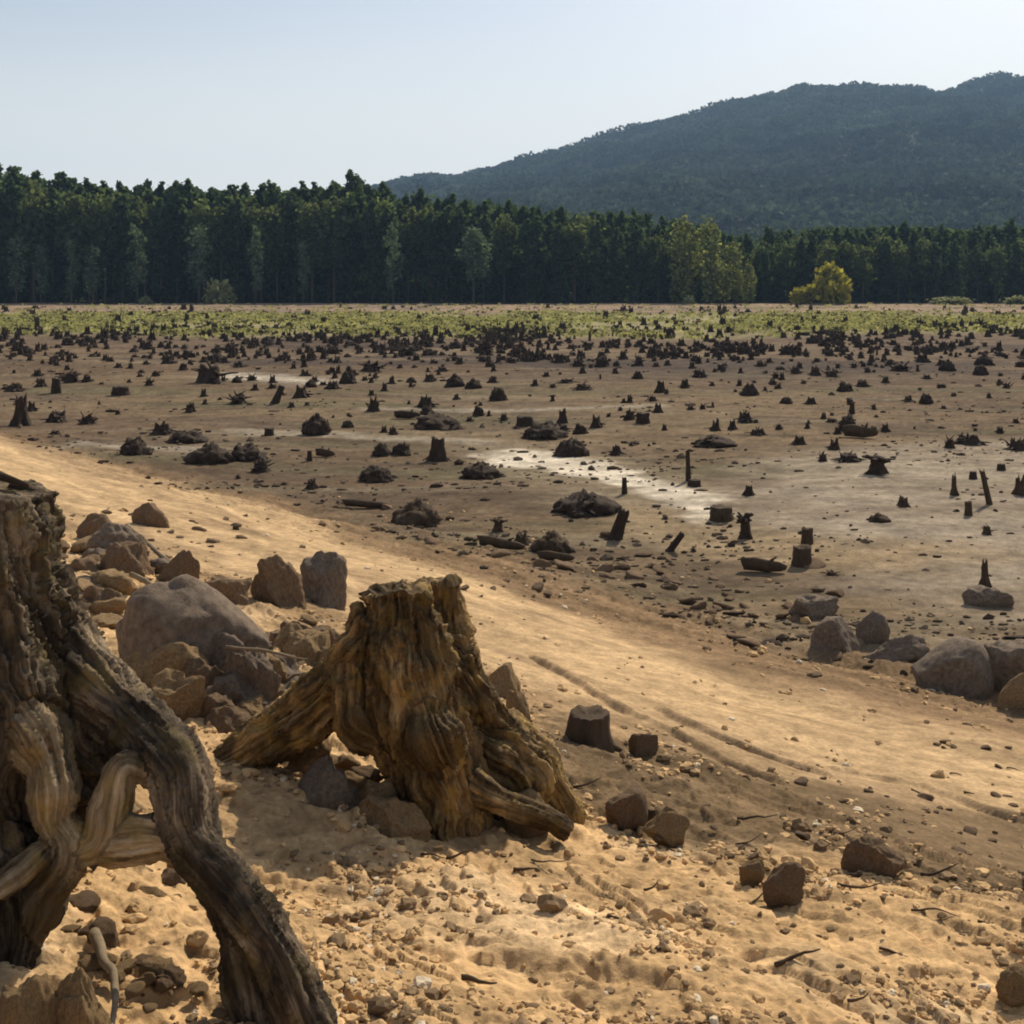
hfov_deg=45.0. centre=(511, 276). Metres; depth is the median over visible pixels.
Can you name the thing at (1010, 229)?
pine tree
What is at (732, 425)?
tree stump
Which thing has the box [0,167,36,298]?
pine tree
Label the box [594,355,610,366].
tree stump
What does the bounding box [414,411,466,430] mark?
mound
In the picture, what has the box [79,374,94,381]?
tree stump
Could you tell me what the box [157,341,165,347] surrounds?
tree stump
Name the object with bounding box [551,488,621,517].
mound
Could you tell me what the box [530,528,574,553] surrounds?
tree stump
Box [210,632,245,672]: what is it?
rock
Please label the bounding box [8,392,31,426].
tree stump
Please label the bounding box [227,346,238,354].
tree stump
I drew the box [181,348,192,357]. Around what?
tree stump
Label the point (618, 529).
dead tree post
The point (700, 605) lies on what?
stone
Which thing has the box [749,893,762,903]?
twig
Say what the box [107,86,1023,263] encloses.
hill
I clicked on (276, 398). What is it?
dead tree post
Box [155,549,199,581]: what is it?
rock
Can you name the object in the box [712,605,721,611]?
stone
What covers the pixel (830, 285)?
bush
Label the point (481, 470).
mound
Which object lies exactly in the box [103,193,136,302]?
pine tree
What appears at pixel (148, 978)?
clod
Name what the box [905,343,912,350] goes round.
root tangle
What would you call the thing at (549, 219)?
pine tree
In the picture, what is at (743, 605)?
stone
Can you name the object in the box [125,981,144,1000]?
stone
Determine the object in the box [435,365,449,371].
tree stump
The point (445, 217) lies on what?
pine tree
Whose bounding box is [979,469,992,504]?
dead tree post
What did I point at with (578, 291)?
pine tree
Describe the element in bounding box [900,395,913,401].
tree stump
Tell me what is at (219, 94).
sky
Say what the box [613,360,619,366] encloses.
tree stump
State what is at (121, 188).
pine tree
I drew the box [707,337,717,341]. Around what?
tree stump
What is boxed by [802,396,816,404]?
tree stump
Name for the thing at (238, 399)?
root tangle
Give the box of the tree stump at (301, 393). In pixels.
[291,384,313,398]
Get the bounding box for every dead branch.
[88,927,118,1023]
[125,523,167,557]
[129,571,151,584]
[225,645,306,659]
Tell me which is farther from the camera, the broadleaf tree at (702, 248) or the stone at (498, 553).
the broadleaf tree at (702, 248)
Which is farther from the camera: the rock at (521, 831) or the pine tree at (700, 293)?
the pine tree at (700, 293)
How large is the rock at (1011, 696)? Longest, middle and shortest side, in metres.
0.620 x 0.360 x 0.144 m
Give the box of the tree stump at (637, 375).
[631,370,642,378]
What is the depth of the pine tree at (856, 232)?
220.78 m
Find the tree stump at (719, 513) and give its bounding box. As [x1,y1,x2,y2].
[709,504,734,522]
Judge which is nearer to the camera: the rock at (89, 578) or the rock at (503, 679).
the rock at (503, 679)
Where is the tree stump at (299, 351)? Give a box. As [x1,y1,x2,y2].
[294,347,305,354]
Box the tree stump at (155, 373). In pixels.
[152,371,159,376]
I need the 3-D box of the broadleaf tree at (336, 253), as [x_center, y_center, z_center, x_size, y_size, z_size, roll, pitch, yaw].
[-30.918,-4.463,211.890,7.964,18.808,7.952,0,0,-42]
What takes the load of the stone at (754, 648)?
on the ground at (898, 765)
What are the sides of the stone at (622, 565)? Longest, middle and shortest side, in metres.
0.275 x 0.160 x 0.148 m
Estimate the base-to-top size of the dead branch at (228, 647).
0.085 m
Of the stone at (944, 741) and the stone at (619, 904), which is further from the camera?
the stone at (944, 741)
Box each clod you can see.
[60,924,81,932]
[69,890,100,912]
[77,916,118,947]
[77,952,116,971]
[103,967,125,984]
[135,953,153,966]
[137,972,155,986]
[139,885,167,896]
[139,956,174,984]
[155,977,172,993]
[156,963,186,986]
[161,868,185,886]
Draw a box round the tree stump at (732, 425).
[727,419,737,429]
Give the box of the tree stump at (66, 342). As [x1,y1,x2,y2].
[61,336,74,345]
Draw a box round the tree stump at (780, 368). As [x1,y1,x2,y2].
[775,366,785,369]
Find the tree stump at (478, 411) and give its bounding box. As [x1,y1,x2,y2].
[472,406,484,415]
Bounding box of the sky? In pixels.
[0,0,1023,194]
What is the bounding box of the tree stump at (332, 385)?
[323,380,341,389]
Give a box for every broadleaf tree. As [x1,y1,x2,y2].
[9,179,47,301]
[11,188,59,301]
[24,187,54,301]
[44,187,75,301]
[47,191,95,302]
[68,194,110,302]
[79,184,114,301]
[81,195,127,302]
[95,187,132,302]
[114,190,152,301]
[118,206,164,295]
[133,193,158,301]
[178,198,227,301]
[219,194,254,302]
[240,195,260,301]
[243,205,280,302]
[256,201,298,302]
[290,199,332,302]
[294,194,318,301]
[314,196,355,302]
[321,192,354,301]
[358,196,399,301]
[394,211,423,301]
[399,204,424,301]
[410,206,441,301]
[433,205,459,301]
[485,213,521,302]
[561,222,587,301]
[563,221,591,302]
[570,211,606,301]
[642,231,673,302]
[663,241,691,302]
[684,237,704,289]
[703,243,728,301]
[720,253,735,301]
[723,243,737,279]
[750,240,777,301]
[773,240,800,301]
[789,233,810,287]
[814,242,838,274]
[819,238,842,265]
[834,239,860,278]
[850,243,877,301]
[865,231,895,301]
[885,243,911,301]
[888,238,911,301]
[910,237,937,302]
[983,242,1007,302]
[995,237,1022,297]
[1007,235,1023,290]
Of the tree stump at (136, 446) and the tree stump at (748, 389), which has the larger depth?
the tree stump at (748, 389)
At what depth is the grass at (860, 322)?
120.89 m
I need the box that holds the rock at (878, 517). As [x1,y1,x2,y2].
[866,512,891,522]
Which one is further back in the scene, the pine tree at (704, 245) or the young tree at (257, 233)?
the pine tree at (704, 245)
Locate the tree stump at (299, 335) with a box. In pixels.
[294,333,303,338]
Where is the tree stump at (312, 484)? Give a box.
[304,478,319,489]
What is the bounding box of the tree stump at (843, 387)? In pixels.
[836,381,850,391]
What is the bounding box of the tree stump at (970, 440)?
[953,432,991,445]
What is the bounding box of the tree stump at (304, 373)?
[298,369,311,376]
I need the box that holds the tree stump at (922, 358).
[913,351,931,362]
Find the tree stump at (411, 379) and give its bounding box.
[406,377,416,382]
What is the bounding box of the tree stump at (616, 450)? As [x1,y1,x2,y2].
[608,444,626,455]
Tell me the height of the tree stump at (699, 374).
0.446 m
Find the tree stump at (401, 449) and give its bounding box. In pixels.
[391,441,410,455]
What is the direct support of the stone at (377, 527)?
on the ground at (898, 765)
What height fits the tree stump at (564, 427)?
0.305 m
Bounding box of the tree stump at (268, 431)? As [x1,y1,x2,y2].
[264,428,273,435]
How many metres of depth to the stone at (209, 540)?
16.33 m
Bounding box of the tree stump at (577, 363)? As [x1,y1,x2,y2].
[569,357,586,366]
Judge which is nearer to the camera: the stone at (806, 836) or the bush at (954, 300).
the stone at (806, 836)
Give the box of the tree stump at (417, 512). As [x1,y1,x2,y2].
[391,497,443,527]
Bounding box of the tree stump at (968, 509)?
[964,500,972,515]
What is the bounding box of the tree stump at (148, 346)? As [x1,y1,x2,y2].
[142,340,155,349]
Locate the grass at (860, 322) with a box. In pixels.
[0,302,1023,339]
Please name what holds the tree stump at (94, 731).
on the ground at (898, 765)
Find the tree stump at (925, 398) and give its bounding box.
[918,393,933,403]
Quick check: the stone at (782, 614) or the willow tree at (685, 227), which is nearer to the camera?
the stone at (782, 614)
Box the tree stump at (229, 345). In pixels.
[224,342,235,349]
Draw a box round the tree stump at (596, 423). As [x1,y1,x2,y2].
[589,414,605,427]
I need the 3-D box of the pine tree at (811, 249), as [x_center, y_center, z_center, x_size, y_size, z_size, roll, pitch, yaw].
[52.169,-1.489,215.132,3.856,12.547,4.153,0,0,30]
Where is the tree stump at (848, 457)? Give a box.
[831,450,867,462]
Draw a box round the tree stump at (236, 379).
[231,375,241,382]
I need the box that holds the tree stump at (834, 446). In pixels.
[824,437,840,450]
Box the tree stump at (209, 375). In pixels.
[191,358,238,383]
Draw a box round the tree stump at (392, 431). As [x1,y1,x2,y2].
[385,426,398,434]
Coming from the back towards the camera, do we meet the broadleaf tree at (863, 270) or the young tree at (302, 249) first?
the broadleaf tree at (863, 270)
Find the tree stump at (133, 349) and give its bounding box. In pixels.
[129,347,138,351]
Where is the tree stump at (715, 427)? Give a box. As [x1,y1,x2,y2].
[709,418,721,430]
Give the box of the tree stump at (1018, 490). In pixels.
[1011,474,1023,496]
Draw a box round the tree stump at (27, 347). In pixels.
[23,345,33,354]
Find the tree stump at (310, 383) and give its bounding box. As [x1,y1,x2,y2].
[304,379,316,386]
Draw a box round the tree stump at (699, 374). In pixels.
[691,368,707,377]
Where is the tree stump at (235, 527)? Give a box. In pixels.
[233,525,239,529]
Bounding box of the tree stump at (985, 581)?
[978,559,991,587]
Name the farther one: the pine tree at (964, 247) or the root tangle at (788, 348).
the pine tree at (964, 247)
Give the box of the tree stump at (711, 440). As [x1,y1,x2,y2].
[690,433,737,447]
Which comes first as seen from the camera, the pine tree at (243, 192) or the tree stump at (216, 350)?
the tree stump at (216, 350)
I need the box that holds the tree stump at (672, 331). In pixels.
[664,327,674,334]
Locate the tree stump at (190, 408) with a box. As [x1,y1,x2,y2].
[181,400,196,412]
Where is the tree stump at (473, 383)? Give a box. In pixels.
[464,377,482,388]
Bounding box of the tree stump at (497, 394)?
[489,387,507,400]
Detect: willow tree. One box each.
[667,215,704,302]
[692,215,725,303]
[719,239,748,303]
[739,259,756,303]
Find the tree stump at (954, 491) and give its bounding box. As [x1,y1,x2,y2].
[950,474,959,495]
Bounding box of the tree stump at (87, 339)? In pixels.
[84,335,92,342]
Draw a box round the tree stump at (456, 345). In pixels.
[449,341,461,348]
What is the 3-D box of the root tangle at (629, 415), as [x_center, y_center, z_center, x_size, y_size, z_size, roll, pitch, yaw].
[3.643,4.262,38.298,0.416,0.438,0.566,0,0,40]
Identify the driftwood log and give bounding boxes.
[315,448,334,456]
[341,498,389,507]
[394,409,420,417]
[476,535,525,549]
[537,550,574,560]
[740,557,786,571]
[842,422,878,437]
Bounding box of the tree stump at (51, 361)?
[48,357,56,364]
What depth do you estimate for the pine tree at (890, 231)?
223.12 m
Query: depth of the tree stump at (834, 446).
31.88 m
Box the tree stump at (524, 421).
[515,415,533,426]
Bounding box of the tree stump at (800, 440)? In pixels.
[791,435,807,444]
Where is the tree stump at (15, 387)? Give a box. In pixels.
[3,382,29,391]
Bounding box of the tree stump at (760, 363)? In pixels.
[753,360,766,366]
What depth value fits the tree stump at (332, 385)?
48.90 m
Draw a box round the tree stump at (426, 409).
[420,405,434,414]
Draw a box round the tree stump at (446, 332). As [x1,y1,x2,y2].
[443,328,452,336]
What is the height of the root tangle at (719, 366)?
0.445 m
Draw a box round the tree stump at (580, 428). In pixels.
[572,423,588,433]
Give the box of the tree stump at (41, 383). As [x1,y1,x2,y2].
[34,378,47,386]
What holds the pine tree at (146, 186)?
on the ground at (898, 765)
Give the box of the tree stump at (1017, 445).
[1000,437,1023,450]
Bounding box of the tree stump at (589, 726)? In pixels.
[564,704,623,751]
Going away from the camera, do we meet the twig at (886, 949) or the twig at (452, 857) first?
the twig at (886, 949)
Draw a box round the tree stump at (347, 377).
[339,371,357,383]
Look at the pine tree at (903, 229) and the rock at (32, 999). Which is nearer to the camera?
the rock at (32, 999)
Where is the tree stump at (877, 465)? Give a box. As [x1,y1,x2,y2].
[862,453,895,475]
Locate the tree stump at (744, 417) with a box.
[732,409,755,422]
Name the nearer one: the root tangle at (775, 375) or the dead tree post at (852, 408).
the dead tree post at (852, 408)
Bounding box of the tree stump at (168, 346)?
[163,340,172,348]
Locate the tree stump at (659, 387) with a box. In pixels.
[653,380,664,392]
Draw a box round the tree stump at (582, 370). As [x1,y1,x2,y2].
[579,365,586,373]
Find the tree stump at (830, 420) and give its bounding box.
[825,417,837,422]
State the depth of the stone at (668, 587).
17.81 m
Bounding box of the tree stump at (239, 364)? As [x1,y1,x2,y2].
[231,361,247,367]
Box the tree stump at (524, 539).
[514,530,532,545]
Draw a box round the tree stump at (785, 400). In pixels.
[779,396,792,403]
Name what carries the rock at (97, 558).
on the ground at (898, 765)
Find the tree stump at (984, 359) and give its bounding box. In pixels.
[974,352,995,365]
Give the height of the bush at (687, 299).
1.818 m
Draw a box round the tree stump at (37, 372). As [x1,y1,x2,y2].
[31,368,44,376]
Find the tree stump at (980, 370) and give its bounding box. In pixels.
[972,365,988,375]
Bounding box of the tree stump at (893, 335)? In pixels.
[890,331,898,338]
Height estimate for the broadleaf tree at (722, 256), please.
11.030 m
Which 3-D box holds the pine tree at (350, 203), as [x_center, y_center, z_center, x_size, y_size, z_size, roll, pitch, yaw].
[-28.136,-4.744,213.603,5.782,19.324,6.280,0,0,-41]
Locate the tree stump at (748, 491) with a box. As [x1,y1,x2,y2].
[742,485,755,495]
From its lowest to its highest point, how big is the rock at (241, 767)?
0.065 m
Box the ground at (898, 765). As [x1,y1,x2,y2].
[0,299,1023,1023]
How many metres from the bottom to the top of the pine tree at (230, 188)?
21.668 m
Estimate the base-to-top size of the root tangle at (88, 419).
0.441 m
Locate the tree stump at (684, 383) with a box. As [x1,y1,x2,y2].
[678,378,690,387]
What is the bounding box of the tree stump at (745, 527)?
[736,512,753,539]
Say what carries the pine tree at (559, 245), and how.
on the ground at (898, 765)
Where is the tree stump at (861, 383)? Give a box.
[853,378,871,386]
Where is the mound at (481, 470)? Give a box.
[459,461,506,479]
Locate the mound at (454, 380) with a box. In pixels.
[445,373,464,386]
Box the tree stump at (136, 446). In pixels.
[117,435,153,455]
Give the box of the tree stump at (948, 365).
[938,358,956,370]
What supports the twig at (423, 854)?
on the ground at (898, 765)
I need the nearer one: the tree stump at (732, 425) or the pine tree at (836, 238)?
the tree stump at (732, 425)
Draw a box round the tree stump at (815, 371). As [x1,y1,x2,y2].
[807,364,820,375]
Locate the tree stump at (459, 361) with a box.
[454,357,464,363]
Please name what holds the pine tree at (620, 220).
on the ground at (898, 765)
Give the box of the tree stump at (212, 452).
[183,441,237,464]
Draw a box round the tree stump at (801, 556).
[791,544,811,567]
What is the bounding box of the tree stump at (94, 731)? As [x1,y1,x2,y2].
[0,479,337,1023]
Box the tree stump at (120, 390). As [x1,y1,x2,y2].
[111,385,130,395]
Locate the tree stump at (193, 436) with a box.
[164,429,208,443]
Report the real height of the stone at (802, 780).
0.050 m
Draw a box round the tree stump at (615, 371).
[612,367,619,373]
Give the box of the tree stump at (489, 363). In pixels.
[485,360,495,366]
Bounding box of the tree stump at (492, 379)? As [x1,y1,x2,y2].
[486,375,498,382]
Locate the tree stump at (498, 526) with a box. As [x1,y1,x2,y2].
[490,517,507,532]
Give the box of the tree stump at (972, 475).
[969,471,977,479]
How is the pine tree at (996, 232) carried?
on the ground at (898, 765)
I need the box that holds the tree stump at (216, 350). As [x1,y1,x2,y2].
[211,346,221,352]
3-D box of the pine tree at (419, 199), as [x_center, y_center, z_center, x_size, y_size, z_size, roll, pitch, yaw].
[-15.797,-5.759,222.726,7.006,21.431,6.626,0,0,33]
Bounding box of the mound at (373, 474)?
[357,465,396,482]
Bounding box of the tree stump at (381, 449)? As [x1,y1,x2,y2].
[372,442,390,456]
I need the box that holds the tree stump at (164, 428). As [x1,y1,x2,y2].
[147,421,177,435]
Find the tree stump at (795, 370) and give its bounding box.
[788,365,804,373]
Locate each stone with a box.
[61,539,69,549]
[61,554,68,558]
[101,509,112,513]
[116,958,137,971]
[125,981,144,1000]
[142,1003,157,1013]
[189,981,208,996]
[192,526,206,531]
[192,987,204,996]
[206,538,219,542]
[212,1007,227,1018]
[236,535,247,538]
[289,849,298,857]
[301,614,317,624]
[371,866,384,872]
[373,525,382,529]
[381,504,391,509]
[394,534,404,539]
[417,529,430,539]
[424,536,441,544]
[433,845,443,851]
[460,584,469,589]
[483,545,493,549]
[491,549,510,557]
[532,582,543,591]
[534,559,551,566]
[543,590,551,596]
[554,559,574,570]
[587,556,596,559]
[594,564,613,571]
[599,572,608,577]
[600,530,609,536]
[615,562,630,569]
[615,900,623,909]
[620,555,628,560]
[625,570,644,579]
[646,562,655,567]
[648,808,655,813]
[652,565,660,569]
[654,835,661,841]
[660,582,678,589]
[662,573,670,579]
[662,585,671,588]
[678,595,695,603]
[689,601,706,608]
[699,881,704,886]
[702,646,711,649]
[705,616,714,621]
[708,576,718,580]
[709,824,716,829]
[712,600,731,608]
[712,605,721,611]
[716,583,724,587]
[724,596,734,600]
[726,632,746,637]
[727,854,734,858]
[735,588,744,592]
[736,638,761,646]
[739,602,750,608]
[747,612,758,616]
[749,852,758,859]
[750,646,758,650]
[775,611,789,618]
[783,601,792,608]
[791,614,800,621]
[794,776,807,785]
[794,830,810,840]
[804,557,825,568]
[807,671,821,677]
[826,588,843,596]
[826,926,834,932]
[832,650,841,660]
[839,798,849,802]
[863,788,873,792]
[917,793,933,800]
[937,912,946,918]
[939,739,950,743]
[943,992,953,998]
[951,846,966,852]
[963,826,976,834]
[980,745,991,749]
[988,838,996,842]
[990,791,1000,797]
[1008,803,1018,806]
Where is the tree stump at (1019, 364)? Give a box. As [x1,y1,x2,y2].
[1014,361,1023,367]
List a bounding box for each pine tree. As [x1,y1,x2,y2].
[0,163,11,300]
[0,166,5,301]
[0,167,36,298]
[0,178,33,302]
[0,180,11,300]
[3,165,38,301]
[23,170,49,300]
[35,171,73,300]
[35,187,69,302]
[51,176,82,301]
[63,184,91,301]
[72,177,101,301]
[87,180,116,300]
[102,180,132,301]
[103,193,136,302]
[129,178,158,296]
[146,181,168,300]
[152,186,186,301]
[158,191,191,301]
[169,178,201,301]
[172,180,189,300]
[178,186,202,300]
[184,192,217,301]
[203,187,220,285]
[205,189,234,293]
[214,184,250,301]
[221,197,252,302]
[228,182,256,301]
[248,182,267,299]
[249,179,283,301]
[262,186,287,300]
[278,190,303,297]
[279,199,306,302]
[290,180,317,300]
[304,181,324,300]
[310,183,344,301]
[320,180,346,301]
[335,169,366,301]
[335,194,366,302]
[344,185,375,301]
[353,184,385,301]
[372,206,401,302]
[374,181,395,300]
[389,201,414,301]
[393,193,418,300]
[409,186,434,300]
[424,196,449,301]
[431,205,461,302]
[437,192,459,301]
[447,207,475,301]
[452,198,476,301]
[459,200,478,299]
[472,199,497,301]
[474,214,497,301]
[476,198,497,300]
[488,203,512,300]
[499,198,518,300]
[510,205,532,301]
[512,204,531,300]
[516,206,543,301]
[525,215,554,302]
[532,205,549,301]
[539,211,560,302]
[545,222,571,302]
[550,205,573,300]
[565,213,588,299]
[584,220,609,302]
[585,212,610,301]
[591,217,612,301]
[600,210,620,300]
[607,227,627,301]
[610,209,640,301]
[616,207,642,300]
[625,223,647,301]
[635,218,652,301]
[639,213,656,301]
[648,223,670,301]
[657,215,672,301]
[664,223,683,301]
[673,218,685,299]
[678,227,698,300]
[690,224,707,300]
[702,231,722,301]
[723,234,738,301]
[731,243,745,301]
[741,232,757,297]
[742,253,754,302]
[757,225,777,301]
[758,248,772,301]
[770,236,787,301]
[776,232,794,299]
[792,231,812,287]
[794,236,814,288]
[804,232,820,301]
[812,229,832,300]
[828,226,843,264]
[838,226,856,300]
[848,228,861,301]
[853,232,873,301]
[859,226,878,300]
[876,238,896,301]
[884,224,903,301]
[892,220,915,301]
[905,229,927,301]
[917,226,933,300]
[925,242,946,302]
[926,233,947,297]
[934,224,950,297]
[944,230,967,297]
[945,239,964,297]
[949,228,968,293]
[963,226,984,301]
[966,223,988,300]
[979,229,999,301]
[988,224,1006,300]
[999,217,1021,297]
[1007,241,1023,297]
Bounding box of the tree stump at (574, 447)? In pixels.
[551,438,589,456]
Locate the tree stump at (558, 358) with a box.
[550,352,565,362]
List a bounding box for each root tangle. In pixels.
[55,369,81,382]
[76,411,97,424]
[143,377,156,385]
[222,390,251,404]
[244,373,258,380]
[250,456,273,473]
[268,383,277,388]
[358,359,390,371]
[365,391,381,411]
[392,342,419,355]
[474,336,497,352]
[581,340,594,347]
[622,407,636,419]
[632,352,645,365]
[716,363,725,369]
[770,371,779,378]
[772,383,782,388]
[773,424,783,429]
[779,341,801,354]
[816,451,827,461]
[820,367,843,377]
[824,570,840,575]
[849,362,859,367]
[864,366,871,372]
[887,360,913,371]
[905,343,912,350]
[943,435,956,448]
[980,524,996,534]
[999,381,1012,388]
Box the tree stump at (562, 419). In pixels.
[556,407,567,423]
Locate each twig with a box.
[421,853,444,857]
[446,848,473,859]
[461,974,496,984]
[513,867,535,871]
[531,858,568,862]
[573,777,601,787]
[607,914,619,918]
[643,881,657,890]
[735,833,761,844]
[737,814,777,819]
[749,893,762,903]
[774,948,820,967]
[837,882,882,888]
[847,993,867,1002]
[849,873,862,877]
[879,946,906,956]
[911,908,958,916]
[920,863,957,875]
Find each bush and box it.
[138,295,152,304]
[202,277,237,303]
[681,295,695,303]
[787,284,816,303]
[805,261,853,303]
[926,296,975,304]
[1003,295,1023,303]
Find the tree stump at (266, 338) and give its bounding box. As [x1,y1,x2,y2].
[260,336,273,342]
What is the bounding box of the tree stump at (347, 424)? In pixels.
[341,420,353,427]
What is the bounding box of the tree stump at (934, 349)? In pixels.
[931,346,939,352]
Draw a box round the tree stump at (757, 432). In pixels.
[745,426,767,435]
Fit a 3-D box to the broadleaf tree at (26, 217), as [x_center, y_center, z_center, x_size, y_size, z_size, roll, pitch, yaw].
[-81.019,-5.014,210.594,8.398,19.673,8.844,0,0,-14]
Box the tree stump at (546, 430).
[520,420,568,439]
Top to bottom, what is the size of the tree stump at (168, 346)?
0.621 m
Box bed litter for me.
[0,349,1023,677]
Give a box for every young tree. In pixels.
[2,236,28,302]
[32,244,48,302]
[63,239,81,302]
[81,245,109,303]
[125,222,148,303]
[183,223,213,302]
[246,224,263,302]
[296,242,310,302]
[382,221,404,302]
[453,224,492,303]
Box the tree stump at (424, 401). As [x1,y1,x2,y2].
[414,394,439,407]
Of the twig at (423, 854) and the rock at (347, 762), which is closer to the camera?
the twig at (423, 854)
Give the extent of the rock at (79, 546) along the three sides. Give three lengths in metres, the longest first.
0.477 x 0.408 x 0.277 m
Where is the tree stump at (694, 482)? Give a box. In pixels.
[687,478,701,486]
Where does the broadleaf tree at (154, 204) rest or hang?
on the ground at (898, 765)
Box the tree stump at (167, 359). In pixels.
[160,354,177,363]
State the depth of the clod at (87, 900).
3.90 m
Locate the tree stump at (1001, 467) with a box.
[996,463,1005,470]
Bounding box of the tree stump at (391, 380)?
[387,375,396,383]
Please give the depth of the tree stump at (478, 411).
40.26 m
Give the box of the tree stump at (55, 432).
[49,429,61,434]
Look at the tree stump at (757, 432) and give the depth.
34.96 m
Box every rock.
[0,973,57,1023]
[54,966,110,1023]
[68,554,100,565]
[70,535,90,552]
[71,555,100,571]
[76,513,110,537]
[77,575,97,583]
[78,578,119,592]
[82,521,149,556]
[82,548,105,557]
[82,585,121,601]
[82,598,92,609]
[90,597,126,613]
[91,568,138,594]
[92,613,121,628]
[101,540,153,578]
[115,574,269,665]
[120,524,146,544]
[122,642,208,689]
[131,502,169,527]
[149,558,170,573]
[151,668,206,720]
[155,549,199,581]
[181,657,224,689]
[201,692,234,717]
[204,705,250,733]
[205,575,251,604]
[206,671,255,704]
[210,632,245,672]
[225,647,280,701]
[235,694,264,716]
[238,765,255,769]
[245,690,268,705]
[250,554,305,609]
[267,653,286,683]
[269,624,339,644]
[270,652,295,670]
[271,622,310,651]
[273,690,284,700]
[278,676,298,690]
[279,738,331,774]
[280,621,313,629]
[282,629,329,665]
[284,673,300,684]
[285,666,297,676]
[298,755,359,810]
[300,550,347,610]
[318,648,327,658]
[330,754,343,769]
[334,753,360,770]
[345,770,365,791]
[349,765,382,782]
[356,778,398,800]
[358,795,431,842]
[488,662,520,699]
[505,787,547,837]
[506,689,530,721]
[605,784,647,830]
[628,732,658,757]
[642,805,689,848]
[739,858,765,887]
[762,861,805,908]
[789,594,838,619]
[810,616,860,652]
[840,833,906,877]
[855,610,890,643]
[865,634,929,661]
[866,512,891,522]
[910,636,994,699]
[962,585,1014,606]
[984,639,1023,690]
[995,963,1023,1007]
[997,673,1023,709]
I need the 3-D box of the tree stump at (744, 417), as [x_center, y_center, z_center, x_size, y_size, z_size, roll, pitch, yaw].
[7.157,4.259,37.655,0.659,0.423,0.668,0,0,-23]
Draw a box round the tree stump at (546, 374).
[542,371,549,376]
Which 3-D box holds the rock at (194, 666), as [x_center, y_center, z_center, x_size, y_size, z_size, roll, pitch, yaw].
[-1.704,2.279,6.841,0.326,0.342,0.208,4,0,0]
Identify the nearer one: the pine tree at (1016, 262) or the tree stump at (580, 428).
the tree stump at (580, 428)
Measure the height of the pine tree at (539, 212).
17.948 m
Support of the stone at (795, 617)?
on the ground at (898, 765)
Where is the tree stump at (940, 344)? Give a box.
[939,341,948,348]
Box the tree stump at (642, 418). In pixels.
[636,412,649,423]
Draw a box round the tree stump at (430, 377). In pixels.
[424,373,436,381]
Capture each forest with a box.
[3,172,1023,301]
[346,70,1023,283]
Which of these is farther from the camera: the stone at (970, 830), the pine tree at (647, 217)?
the pine tree at (647, 217)
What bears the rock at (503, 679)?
on the ground at (898, 765)
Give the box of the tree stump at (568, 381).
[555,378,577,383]
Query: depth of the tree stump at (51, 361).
61.68 m
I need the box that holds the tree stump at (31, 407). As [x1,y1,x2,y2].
[27,400,38,411]
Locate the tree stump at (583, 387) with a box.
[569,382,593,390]
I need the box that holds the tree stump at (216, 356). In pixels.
[211,352,222,360]
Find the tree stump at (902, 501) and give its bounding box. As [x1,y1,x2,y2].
[896,495,910,507]
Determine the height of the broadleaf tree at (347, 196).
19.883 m
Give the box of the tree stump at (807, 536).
[801,526,813,544]
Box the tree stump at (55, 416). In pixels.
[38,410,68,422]
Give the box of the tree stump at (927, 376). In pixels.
[921,373,932,378]
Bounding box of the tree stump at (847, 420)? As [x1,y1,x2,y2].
[838,413,855,429]
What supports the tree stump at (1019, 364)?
on the ground at (898, 765)
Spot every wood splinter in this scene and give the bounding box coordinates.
[0,471,29,487]
[8,483,52,499]
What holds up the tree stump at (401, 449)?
on the ground at (898, 765)
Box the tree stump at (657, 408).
[652,403,663,412]
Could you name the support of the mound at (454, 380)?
on the ground at (898, 765)
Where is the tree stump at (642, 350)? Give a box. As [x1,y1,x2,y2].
[638,346,646,352]
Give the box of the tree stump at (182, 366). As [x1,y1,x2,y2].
[178,363,188,370]
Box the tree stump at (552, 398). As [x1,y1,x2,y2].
[548,395,555,401]
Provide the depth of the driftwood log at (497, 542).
20.20 m
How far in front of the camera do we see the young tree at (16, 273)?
203.90 m
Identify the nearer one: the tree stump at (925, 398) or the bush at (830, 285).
the tree stump at (925, 398)
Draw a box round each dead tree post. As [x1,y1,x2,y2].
[51,378,61,393]
[270,385,284,403]
[306,451,312,460]
[608,506,628,540]
[621,477,627,493]
[665,531,684,551]
[685,448,690,480]
[849,401,854,413]
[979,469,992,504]
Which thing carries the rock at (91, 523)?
on the ground at (898, 765)
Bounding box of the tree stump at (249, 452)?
[230,441,267,461]
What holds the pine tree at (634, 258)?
on the ground at (898, 765)
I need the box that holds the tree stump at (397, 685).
[211,573,585,841]
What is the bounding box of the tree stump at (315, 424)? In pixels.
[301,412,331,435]
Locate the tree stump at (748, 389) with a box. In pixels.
[739,382,759,395]
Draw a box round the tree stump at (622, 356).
[616,349,627,359]
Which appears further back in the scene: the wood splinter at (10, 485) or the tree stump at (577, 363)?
the tree stump at (577, 363)
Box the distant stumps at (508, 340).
[0,303,1023,433]
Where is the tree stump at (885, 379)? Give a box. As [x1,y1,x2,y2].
[881,376,889,382]
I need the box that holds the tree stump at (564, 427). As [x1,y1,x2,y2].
[557,423,573,431]
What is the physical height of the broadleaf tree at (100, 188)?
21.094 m
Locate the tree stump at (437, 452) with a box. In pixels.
[423,435,451,461]
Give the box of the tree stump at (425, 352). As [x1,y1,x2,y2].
[421,349,428,355]
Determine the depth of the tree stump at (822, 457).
29.67 m
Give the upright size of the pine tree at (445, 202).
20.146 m
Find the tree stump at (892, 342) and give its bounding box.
[890,339,897,344]

